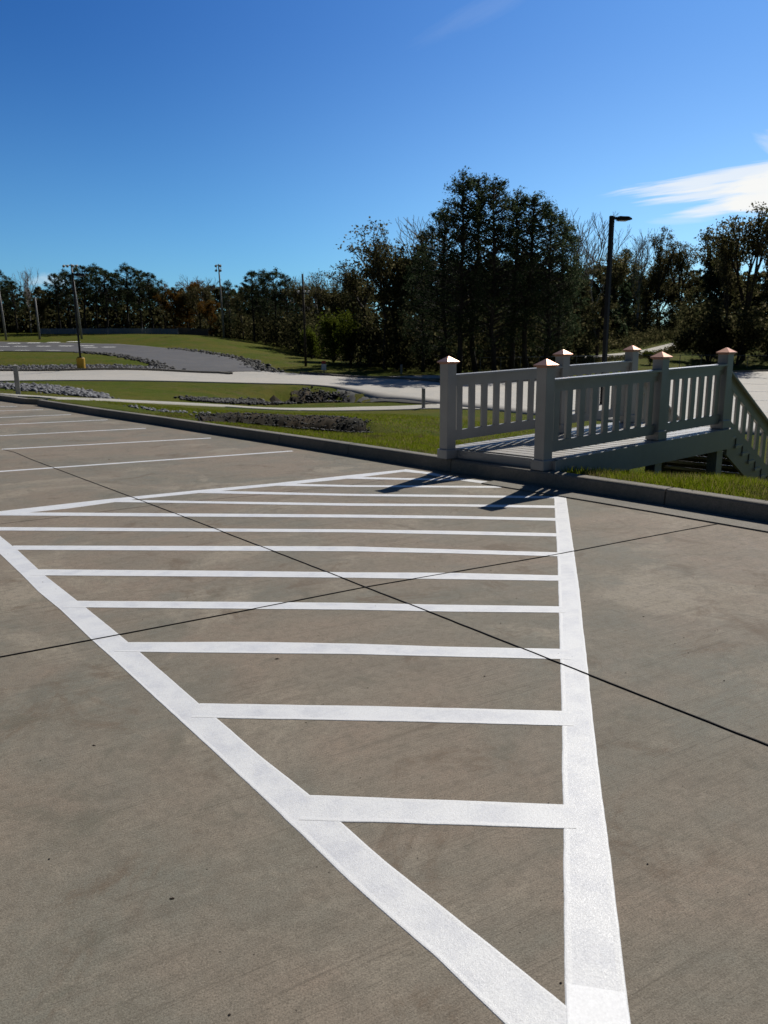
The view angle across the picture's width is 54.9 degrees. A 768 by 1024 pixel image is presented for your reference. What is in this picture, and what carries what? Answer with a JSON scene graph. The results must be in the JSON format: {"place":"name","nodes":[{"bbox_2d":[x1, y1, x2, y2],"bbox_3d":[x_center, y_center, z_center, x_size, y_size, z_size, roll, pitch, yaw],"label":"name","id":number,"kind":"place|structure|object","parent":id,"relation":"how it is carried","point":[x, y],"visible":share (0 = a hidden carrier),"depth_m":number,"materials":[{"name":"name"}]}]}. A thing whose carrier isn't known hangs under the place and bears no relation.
{"place":"outdoors","nodes":[
{"label":"outdoors","id":0,"kind":"place"},
{"bbox_2d":[0,393,479,410],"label":"path","id":1,"kind":"structure","parent":0,"point":[408,407],"depth_m":33.90,"materials":[{"name":"concrete"}]},
{"bbox_2d":[0,401,767,1023],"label":"parking lot","id":2,"kind":"structure","parent":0,"point":[130,823],"depth_m":2.77,"materials":[{"name":"concrete"}]},
{"bbox_2d":[0,469,404,511],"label":"painted line","id":3,"kind":"object","parent":2,"relation":"on","point":[61,506],"visible":1,"depth_m":7.71,"materials":[{"name":"white paint"}]},
{"bbox_2d":[0,512,557,520],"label":"hatch stripe","id":4,"kind":"object","parent":2,"relation":"on","point":[248,515],"visible":1,"depth_m":6.67,"materials":[{"name":"white paint"}]},
{"bbox_2d":[0,527,558,536],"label":"hatch stripe","id":5,"kind":"object","parent":2,"relation":"on","point":[273,530],"visible":1,"depth_m":6.12,"materials":[{"name":"white paint"}]},
{"bbox_2d":[0,536,566,1023],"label":"painted line","id":6,"kind":"object","parent":2,"relation":"on","point":[494,982],"visible":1,"depth_m":2.15,"materials":[{"name":"white paint"}]},
{"bbox_2d":[10,546,559,555],"bbox_3d":[-0.795,0.278,5.539,4.159,0.002,0.210,0,12,5],"label":"hatch stripe","id":7,"kind":"object","parent":2,"relation":"on","point":[289,548],"visible":1,"depth_m":5.54,"materials":[{"name":"white paint"}]},
{"bbox_2d":[30,569,561,580],"bbox_3d":[-0.614,0.415,4.906,3.540,0.002,0.150,0,12,4],"label":"hatch stripe","id":8,"kind":"object","parent":2,"relation":"on","point":[193,573],"visible":1,"depth_m":4.91,"materials":[{"name":"white paint"}]},
{"bbox_2d":[63,601,564,612],"bbox_3d":[-0.426,0.546,4.296,2.917,0.002,0.133,0,12,4],"label":"hatch stripe","id":9,"kind":"object","parent":2,"relation":"on","point":[317,606],"visible":1,"depth_m":4.29,"materials":[{"name":"white paint"}]},
{"bbox_2d":[96,500,556,507],"bbox_3d":[-0.631,-0.079,7.161,4.516,0.002,0.143,1,12,6],"label":"hatch stripe","id":10,"kind":"object","parent":2,"relation":"on","point":[360,504],"visible":1,"depth_m":7.14,"materials":[{"name":"white paint"}]},
{"bbox_2d":[114,642,570,659],"bbox_3d":[-0.213,0.681,3.672,2.247,0.002,0.156,0,12,4],"label":"hatch stripe","id":11,"kind":"object","parent":2,"relation":"on","point":[298,648],"visible":1,"depth_m":3.67,"materials":[{"name":"white paint"}]},
{"bbox_2d":[0,523,718,657],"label":"pavement joint","id":12,"kind":"object","parent":2,"relation":"on","point":[329,594],"visible":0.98,"depth_m":4.45,"materials":[{"name":"concrete"}]},
{"bbox_2d":[191,490,554,497],"bbox_3d":[-0.166,-0.178,7.592,3.771,0.002,0.157,1,12,8],"label":"hatch stripe","id":13,"kind":"object","parent":2,"relation":"on","point":[331,494],"visible":1,"depth_m":7.57,"materials":[{"name":"white paint"}]},
{"bbox_2d":[192,703,572,725],"bbox_3d":[-0.009,0.822,3.016,1.546,0.002,0.134,0,12,4],"label":"hatch stripe","id":14,"kind":"object","parent":2,"relation":"on","point":[391,714],"visible":1,"depth_m":3.01,"materials":[{"name":"white paint"}]},
{"bbox_2d":[3,449,767,745],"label":"pavement joint","id":15,"kind":"object","parent":2,"relation":"on","point":[738,733],"visible":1,"depth_m":3.80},
{"bbox_2d":[270,483,500,487],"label":"hatch stripe","id":16,"kind":"object","parent":2,"relation":"on","point":[281,484],"visible":1,"depth_m":8.06,"materials":[{"name":"white paint"}]},
{"bbox_2d":[37,400,767,521],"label":"kerb","id":17,"kind":"structure","parent":2,"relation":"on","point":[744,507],"depth_m":8.53,"materials":[{"name":"concrete"}]},
{"bbox_2d":[299,795,576,828],"bbox_3d":[0.176,0.961,2.374,0.882,0.002,0.139,0,12,4],"label":"hatch stripe","id":18,"kind":"object","parent":2,"relation":"on","point":[416,811],"visible":1,"depth_m":2.37,"materials":[{"name":"white paint"}]},
{"bbox_2d":[554,496,630,1023],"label":"painted line","id":19,"kind":"object","parent":2,"relation":"on","point":[593,958],"visible":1,"depth_m":2.27,"materials":[{"name":"white paint"}]},
{"bbox_2d":[566,983,629,1023],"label":"paint patch","id":20,"kind":"object","parent":19,"relation":"on","point":[587,1005],"visible":1,"depth_m":1.67,"materials":[{"name":"paint"}]},
{"bbox_2d":[481,479,767,532],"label":"gutter","id":21,"kind":"object","parent":2,"relation":"on","point":[729,520],"visible":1,"depth_m":6.88,"materials":[{"name":"concrete"}]},
{"bbox_2d":[0,326,767,499],"bbox_3d":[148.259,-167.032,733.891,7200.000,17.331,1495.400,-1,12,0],"label":"ground","id":22,"kind":"structure","parent":0,"point":[285,359],"depth_m":61.74,"materials":[{"name":"green plant"}]},
{"bbox_2d":[0,280,27,332],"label":"pine tree","id":23,"kind":"object","parent":22,"relation":"on","point":[13,292],"visible":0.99,"depth_m":130.87,"materials":[{"name":"green plant"}]},
{"bbox_2d":[25,293,50,328],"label":"broadleaf tree","id":24,"kind":"object","parent":22,"relation":"on","point":[41,309],"visible":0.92,"depth_m":130.88,"materials":[{"name":"green plant"}]},
{"bbox_2d":[40,273,70,331],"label":"pine tree","id":25,"kind":"object","parent":22,"relation":"on","point":[56,297],"visible":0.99,"depth_m":130.40,"materials":[{"name":"green plant"}]},
{"bbox_2d":[0,382,118,398],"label":"riprap","id":26,"kind":"object","parent":22,"relation":"on","point":[47,388],"visible":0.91,"depth_m":29.62,"materials":[{"name":"stone"}]},
{"bbox_2d":[45,268,80,328],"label":"pine tree","id":27,"kind":"object","parent":22,"relation":"on","point":[71,300],"visible":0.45,"depth_m":133.19,"materials":[{"name":"green plant"}]},
{"bbox_2d":[71,273,85,367],"bbox_3d":[-23.278,-14.532,57.038,0.614,7.448,1.391,11,17,43],"label":"street lamp","id":28,"kind":"object","parent":22,"relation":"on","point":[80,361],"visible":0.92,"depth_m":56.79,"materials":[{"name":"metal"}]},
{"bbox_2d":[9,365,148,368],"bbox_3d":[-29.891,-11.278,58.615,27.264,0.920,3.633,-1,12,0],"label":"rock bed","id":29,"kind":"object","parent":22,"relation":"on","point":[72,366],"visible":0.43,"depth_m":58.70,"materials":[{"name":"stone"}]},
{"bbox_2d":[0,363,166,368],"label":"riprap","id":30,"kind":"object","parent":29,"relation":"on","point":[67,366],"visible":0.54,"depth_m":58.68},
{"bbox_2d":[58,265,105,330],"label":"pine tree","id":31,"kind":"object","parent":22,"relation":"on","point":[76,270],"visible":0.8,"depth_m":130.55,"materials":[{"name":"green plant"}]},
{"bbox_2d":[75,262,113,327],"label":"pine tree","id":32,"kind":"object","parent":22,"relation":"on","point":[96,268],"visible":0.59,"depth_m":132.78,"materials":[{"name":"green plant"}]},
{"bbox_2d":[81,270,127,327],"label":"pine tree","id":33,"kind":"object","parent":22,"relation":"on","point":[105,274],"visible":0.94,"depth_m":129.67,"materials":[{"name":"green plant"}]},
{"bbox_2d":[40,328,177,333],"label":"fence","id":34,"kind":"object","parent":22,"relation":"on","point":[119,331],"visible":0.88,"depth_m":126.08,"materials":[{"name":"metal"}]},
{"bbox_2d":[98,272,128,327],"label":"pine tree","id":35,"kind":"object","parent":22,"relation":"on","point":[114,304],"visible":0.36,"depth_m":134.76,"materials":[{"name":"green plant"}]},
{"bbox_2d":[105,261,146,327],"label":"pine tree","id":36,"kind":"object","parent":22,"relation":"on","point":[125,271],"visible":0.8,"depth_m":130.77,"materials":[{"name":"green plant"}]},
{"bbox_2d":[73,351,185,369],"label":"riprap","id":37,"kind":"object","parent":22,"relation":"on","point":[139,359],"visible":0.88,"depth_m":66.97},
{"bbox_2d":[0,342,261,371],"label":"asphalt lot","id":38,"kind":"structure","parent":22,"relation":"on","point":[188,360],"depth_m":77.99,"materials":[{"name":"asphalt"}]},
{"bbox_2d":[123,269,153,327],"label":"pine tree","id":39,"kind":"object","parent":22,"relation":"on","point":[132,302],"visible":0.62,"depth_m":131.80,"materials":[{"name":"green plant"}]},
{"bbox_2d":[127,272,165,327],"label":"pine tree","id":40,"kind":"object","parent":22,"relation":"on","point":[151,277],"visible":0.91,"depth_m":129.70,"materials":[{"name":"green plant"}]},
{"bbox_2d":[143,283,173,328],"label":"broadleaf tree","id":41,"kind":"object","parent":22,"relation":"on","point":[161,292],"visible":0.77,"depth_m":131.61,"materials":[{"name":"green plant"}]},
{"bbox_2d":[152,291,186,330],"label":"autumn tree","id":42,"kind":"object","parent":22,"relation":"on","point":[169,305],"visible":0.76,"depth_m":129.45,"materials":[{"name":"brown plant"}]},
{"bbox_2d":[160,279,203,330],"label":"autumn tree","id":43,"kind":"object","parent":22,"relation":"on","point":[187,316],"visible":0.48,"depth_m":131.32,"materials":[{"name":"brown plant"}]},
{"bbox_2d":[0,290,365,362],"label":"undergrowth","id":44,"kind":"object","parent":22,"relation":"on","point":[292,328],"visible":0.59,"depth_m":131.65,"materials":[{"name":"green plant"}]},
{"bbox_2d":[177,281,214,335],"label":"broadleaf tree","id":45,"kind":"object","parent":22,"relation":"on","point":[193,307],"visible":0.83,"depth_m":127.29,"materials":[{"name":"green plant"}]},
{"bbox_2d":[196,300,220,335],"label":"autumn tree","id":46,"kind":"object","parent":22,"relation":"on","point":[209,308],"visible":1,"depth_m":123.82,"materials":[{"name":"brown plant"}]},
{"bbox_2d":[168,347,284,372],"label":"riprap","id":47,"kind":"object","parent":22,"relation":"on","point":[256,364],"visible":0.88,"depth_m":71.13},
{"bbox_2d":[218,280,236,337],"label":"pine tree","id":48,"kind":"object","parent":22,"relation":"on","point":[226,302],"visible":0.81,"depth_m":128.98,"materials":[{"name":"green plant"}]},
{"bbox_2d":[233,270,272,341],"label":"tree","id":49,"kind":"object","parent":22,"relation":"on","point":[252,274],"visible":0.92,"depth_m":122.57,"materials":[{"name":"green plant"}]},
{"bbox_2d":[245,269,280,343],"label":"pine tree","id":50,"kind":"object","parent":22,"relation":"on","point":[258,275],"visible":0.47,"depth_m":124.81,"materials":[{"name":"green plant"}]},
{"bbox_2d":[254,266,293,345],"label":"tree","id":51,"kind":"object","parent":22,"relation":"on","point":[273,285],"visible":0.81,"depth_m":120.87,"materials":[{"name":"green plant"}]},
{"bbox_2d":[199,412,366,433],"bbox_3d":[-1.892,-1.530,15.777,4.698,1.087,3.508,4,13,20],"label":"ditch","id":52,"kind":"object","parent":22,"relation":"on","point":[282,420],"visible":0.29,"depth_m":16.38,"materials":[{"name":"stone"}]},
{"bbox_2d":[195,412,371,432],"bbox_3d":[-2.107,-1.422,15.451,3.998,1.141,4.446,-1,12,0],"label":"riprap","id":53,"kind":"object","parent":52,"relation":"on","point":[288,418],"visible":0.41,"depth_m":16.45,"materials":[{"name":"stone"}]},
{"bbox_2d":[224,390,345,404],"bbox_3d":[-4.891,-5.185,39.788,4.698,2.382,11.729,5,13,23],"label":"ditch","id":54,"kind":"object","parent":22,"relation":"on","point":[273,398],"visible":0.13,"depth_m":43.41,"materials":[{"name":"stone"}]},
{"bbox_2d":[173,386,349,404],"bbox_3d":[-5.486,-5.184,38.976,4.469,2.507,13.541,6,14,26],"label":"riprap","id":55,"kind":"object","parent":54,"relation":"on","point":[247,400],"visible":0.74,"depth_m":37.94,"materials":[{"name":"stone"}]},
{"bbox_2d":[270,273,300,339],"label":"pine tree","id":56,"kind":"object","parent":22,"relation":"on","point":[286,299],"visible":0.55,"depth_m":120.80,"materials":[{"name":"green plant"}]},
{"bbox_2d":[283,280,323,325],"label":"broadleaf tree","id":57,"kind":"object","parent":22,"relation":"on","point":[297,297],"visible":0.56,"depth_m":112.48,"materials":[{"name":"green plant"}]},
{"bbox_2d":[299,324,322,358],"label":"shrub","id":58,"kind":"object","parent":22,"relation":"on","point":[311,341],"visible":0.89,"depth_m":81.59,"materials":[{"name":"green plant"}]},
{"bbox_2d":[301,268,352,321],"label":"broadleaf tree","id":59,"kind":"object","parent":22,"relation":"on","point":[322,292],"visible":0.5,"depth_m":111.96,"materials":[{"name":"green plant"}]},
{"bbox_2d":[309,308,360,361],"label":"shrub","id":60,"kind":"object","parent":22,"relation":"on","point":[327,328],"visible":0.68,"depth_m":77.49,"materials":[{"name":"green plant"}]},
{"bbox_2d":[332,314,366,363],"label":"shrub","id":61,"kind":"object","parent":22,"relation":"on","point":[346,347],"visible":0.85,"depth_m":74.85,"materials":[{"name":"green plant"}]},
{"bbox_2d":[330,269,377,321],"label":"broadleaf tree","id":62,"kind":"object","parent":22,"relation":"on","point":[351,308],"visible":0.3,"depth_m":107.72,"materials":[{"name":"green plant"}]},
{"bbox_2d":[324,260,385,365],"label":"broadleaf tree","id":63,"kind":"object","parent":22,"relation":"on","point":[351,286],"visible":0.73,"depth_m":72.53,"materials":[{"name":"green plant"}]},
{"bbox_2d":[150,411,588,471],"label":"grass","id":64,"kind":"structure","parent":22,"relation":"on","point":[375,438],"depth_m":12.11,"materials":[{"name":"plant"}]},
{"bbox_2d":[364,229,395,368],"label":"broadleaf tree","id":65,"kind":"object","parent":22,"relation":"on","point":[379,275],"visible":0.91,"depth_m":68.18,"materials":[{"name":"green plant"}]},
{"bbox_2d":[337,389,436,403],"bbox_3d":[-0.992,-5.820,41.458,2.777,1.803,8.876,-11,16,-39],"label":"gutter","id":66,"kind":"object","parent":22,"relation":"on","point":[351,397],"visible":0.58,"depth_m":41.86,"materials":[{"name":"concrete"}]},
{"bbox_2d":[336,216,441,368],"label":"broadleaf tree","id":67,"kind":"object","parent":22,"relation":"on","point":[399,269],"visible":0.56,"depth_m":70.02,"materials":[{"name":"green plant"}]},
{"bbox_2d":[397,250,440,371],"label":"pine tree","id":68,"kind":"object","parent":22,"relation":"on","point":[423,357],"visible":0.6,"depth_m":65.51,"materials":[{"name":"green plant"}]},
{"bbox_2d":[395,217,459,366],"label":"bare tree","id":69,"kind":"object","parent":22,"relation":"on","point":[414,233],"visible":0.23,"depth_m":73.33,"materials":[{"name":"grey plant"}]},
{"bbox_2d":[403,207,478,359],"bbox_3d":[5.084,-19.042,63.941,7.426,14.048,7.607,-4,13,-15],"label":"pine tree","id":70,"kind":"object","parent":22,"relation":"on","point":[443,340],"visible":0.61,"depth_m":62.93,"materials":[{"name":"green plant"}]},
{"bbox_2d":[420,165,501,373],"bbox_3d":[6.301,-19.651,60.926,6.668,16.568,6.870,-12,17,-43],"label":"pine tree","id":71,"kind":"object","parent":22,"relation":"on","point":[461,188],"visible":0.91,"depth_m":60.53,"materials":[{"name":"green plant"}]},
{"bbox_2d":[343,287,602,371],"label":"undergrowth","id":72,"kind":"object","parent":22,"relation":"on","point":[575,340],"visible":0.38,"depth_m":71.67,"materials":[{"name":"green plant"}]},
{"bbox_2d":[426,172,520,371],"bbox_3d":[7.614,-20.183,63.405,8.016,16.585,8.264,3,13,16],"label":"pine tree","id":73,"kind":"object","parent":22,"relation":"on","point":[472,353],"visible":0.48,"depth_m":61.71,"materials":[{"name":"green plant"}]},
{"bbox_2d":[454,173,540,370],"bbox_3d":[8.956,-19.256,60.854,7.834,15.887,8.024,2,13,11],"label":"pine tree","id":74,"kind":"object","parent":22,"relation":"on","point":[490,333],"visible":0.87,"depth_m":60.41,"materials":[{"name":"green plant"}]},
{"bbox_2d":[475,185,556,369],"bbox_3d":[11.081,-19.533,62.985,7.478,15.525,7.258,11,17,42],"label":"pine tree","id":75,"kind":"object","parent":22,"relation":"on","point":[512,345],"visible":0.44,"depth_m":62.26,"materials":[{"name":"green plant"}]},
{"bbox_2d":[479,190,588,367],"bbox_3d":[12.174,-19.154,62.825,8.722,15.031,8.460,-9,15,-33],"label":"pine tree","id":76,"kind":"object","parent":22,"relation":"on","point":[534,201],"visible":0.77,"depth_m":61.12,"materials":[{"name":"green plant"}]},
{"bbox_2d":[514,202,585,359],"bbox_3d":[14.061,-19.092,63.912,6.827,14.448,6.993,-5,13,-21],"label":"pine tree","id":77,"kind":"object","parent":22,"relation":"on","point":[549,339],"visible":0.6,"depth_m":62.85,"materials":[{"name":"green plant"}]},
{"bbox_2d":[532,219,589,351],"bbox_3d":[15.410,-19.039,65.508,5.655,13.669,5.489,-9,15,-35],"label":"pine tree","id":78,"kind":"object","parent":22,"relation":"on","point":[576,238],"visible":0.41,"depth_m":64.47,"materials":[{"name":"green plant"}]},
{"bbox_2d":[546,263,597,356],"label":"broadleaf tree","id":79,"kind":"object","parent":22,"relation":"on","point":[585,288],"visible":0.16,"depth_m":82.02,"materials":[{"name":"green plant"}]},
{"bbox_2d":[544,209,618,317],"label":"bare tree","id":80,"kind":"object","parent":22,"relation":"on","point":[583,240],"visible":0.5,"depth_m":100.45,"materials":[{"name":"grey plant"}]},
{"bbox_2d":[570,224,630,336],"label":"bare tree","id":81,"kind":"object","parent":22,"relation":"on","point":[589,255],"visible":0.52,"depth_m":100.84,"materials":[{"name":"grey plant"}]},
{"bbox_2d":[437,345,767,480],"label":"wooden ramp","id":82,"kind":"structure","parent":22,"relation":"on","point":[649,428],"depth_m":9.14,"materials":[{"name":"grey paint"}]},
{"bbox_2d":[582,266,623,338],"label":"broadleaf tree","id":83,"kind":"object","parent":22,"relation":"on","point":[616,295],"visible":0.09,"depth_m":105.99,"materials":[{"name":"green plant"}]},
{"bbox_2d":[588,264,634,342],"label":"broadleaf tree","id":84,"kind":"object","parent":22,"relation":"on","point":[628,310],"visible":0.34,"depth_m":106.62,"materials":[{"name":"green plant"}]},
{"bbox_2d":[580,248,643,354],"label":"broadleaf tree","id":85,"kind":"object","parent":22,"relation":"on","point":[620,267],"visible":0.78,"depth_m":87.96,"materials":[{"name":"green plant"}]},
{"bbox_2d":[600,215,631,403],"bbox_3d":[12.088,-10.426,38.784,1.279,9.566,0.400,-3,13,-11],"label":"street lamp","id":86,"kind":"object","parent":22,"relation":"on","point":[612,218],"visible":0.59,"depth_m":38.32,"materials":[{"name":"brown metal"}]},
{"bbox_2d":[480,355,767,371],"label":"chain link fence","id":87,"kind":"object","parent":22,"relation":"on","point":[620,360],"visible":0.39,"depth_m":74.91,"materials":[{"name":"metal"}]},
{"bbox_2d":[614,248,646,335],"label":"pine tree","id":88,"kind":"object","parent":22,"relation":"on","point":[636,280],"visible":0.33,"depth_m":122.17,"materials":[{"name":"green plant"}]},
{"bbox_2d":[574,345,690,362],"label":"undergrowth","id":89,"kind":"object","parent":22,"relation":"on","point":[669,350],"visible":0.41,"depth_m":93.08,"materials":[{"name":"green plant"}]},
{"bbox_2d":[583,324,685,353],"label":"undergrowth","id":90,"kind":"object","parent":22,"relation":"on","point":[647,336],"visible":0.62,"depth_m":105.92,"materials":[{"name":"green plant"}]},
{"bbox_2d":[621,228,657,334],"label":"bare tree","id":91,"kind":"object","parent":22,"relation":"on","point":[640,248],"visible":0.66,"depth_m":126.65,"materials":[{"name":"grey plant"}]},
{"bbox_2d":[629,258,672,329],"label":"broadleaf tree","id":92,"kind":"object","parent":22,"relation":"on","point":[651,281],"visible":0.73,"depth_m":130.05,"materials":[{"name":"green plant"}]},
{"bbox_2d":[647,226,680,328],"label":"broadleaf tree","id":93,"kind":"object","parent":22,"relation":"on","point":[660,249],"visible":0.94,"depth_m":127.04,"materials":[{"name":"green plant"}]},
{"bbox_2d":[572,289,767,360],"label":"undergrowth","id":94,"kind":"object","parent":22,"relation":"on","point":[631,323],"visible":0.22,"depth_m":121.06,"materials":[{"name":"green plant"}]},
{"bbox_2d":[651,241,699,326],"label":"broadleaf tree","id":95,"kind":"object","parent":22,"relation":"on","point":[681,265],"visible":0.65,"depth_m":130.73,"materials":[{"name":"green plant"}]},
{"bbox_2d":[672,302,737,361],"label":"shrub","id":96,"kind":"object","parent":22,"relation":"on","point":[683,340],"visible":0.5,"depth_m":86.21,"materials":[{"name":"green plant"}]},
{"bbox_2d":[693,271,736,322],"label":"broadleaf tree","id":97,"kind":"object","parent":22,"relation":"on","point":[716,284],"visible":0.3,"depth_m":106.97,"materials":[{"name":"green plant"}]},
{"bbox_2d":[694,232,753,306],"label":"broadleaf tree","id":98,"kind":"object","parent":22,"relation":"on","point":[707,265],"visible":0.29,"depth_m":108.51,"materials":[{"name":"green plant"}]},
{"bbox_2d":[710,226,742,318],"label":"broadleaf tree","id":99,"kind":"object","parent":22,"relation":"on","point":[724,268],"visible":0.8,"depth_m":86.40,"materials":[{"name":"green plant"}]},
{"bbox_2d":[687,297,767,364],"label":"shrub","id":100,"kind":"object","parent":22,"relation":"on","point":[752,333],"visible":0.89,"depth_m":82.22,"materials":[{"name":"green plant"}]},
{"bbox_2d":[694,201,767,359],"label":"broadleaf tree","id":101,"kind":"object","parent":22,"relation":"on","point":[757,241],"visible":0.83,"depth_m":84.58,"materials":[{"name":"green plant"}]},
{"bbox_2d":[0,370,767,435],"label":"road","id":102,"kind":"structure","parent":0,"point":[751,382],"depth_m":49.09,"materials":[{"name":"concrete"}]},
{"bbox_2d":[0,368,232,373],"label":"kerb","id":103,"kind":"structure","parent":102,"relation":"on","point":[172,370],"depth_m":56.20,"materials":[{"name":"concrete"}]},
{"bbox_2d":[300,370,767,382],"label":"kerb","id":104,"kind":"structure","parent":102,"relation":"on","point":[410,378],"depth_m":57.81,"materials":[{"name":"concrete"}]},
{"bbox_2d":[0,0,767,324],"label":"sky","id":105,"kind":"structure","parent":0,"point":[167,139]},
{"bbox_2d":[561,466,767,500],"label":"grass","id":106,"kind":"structure","parent":0,"point":[664,479],"depth_m":7.19,"materials":[{"name":"plant"}]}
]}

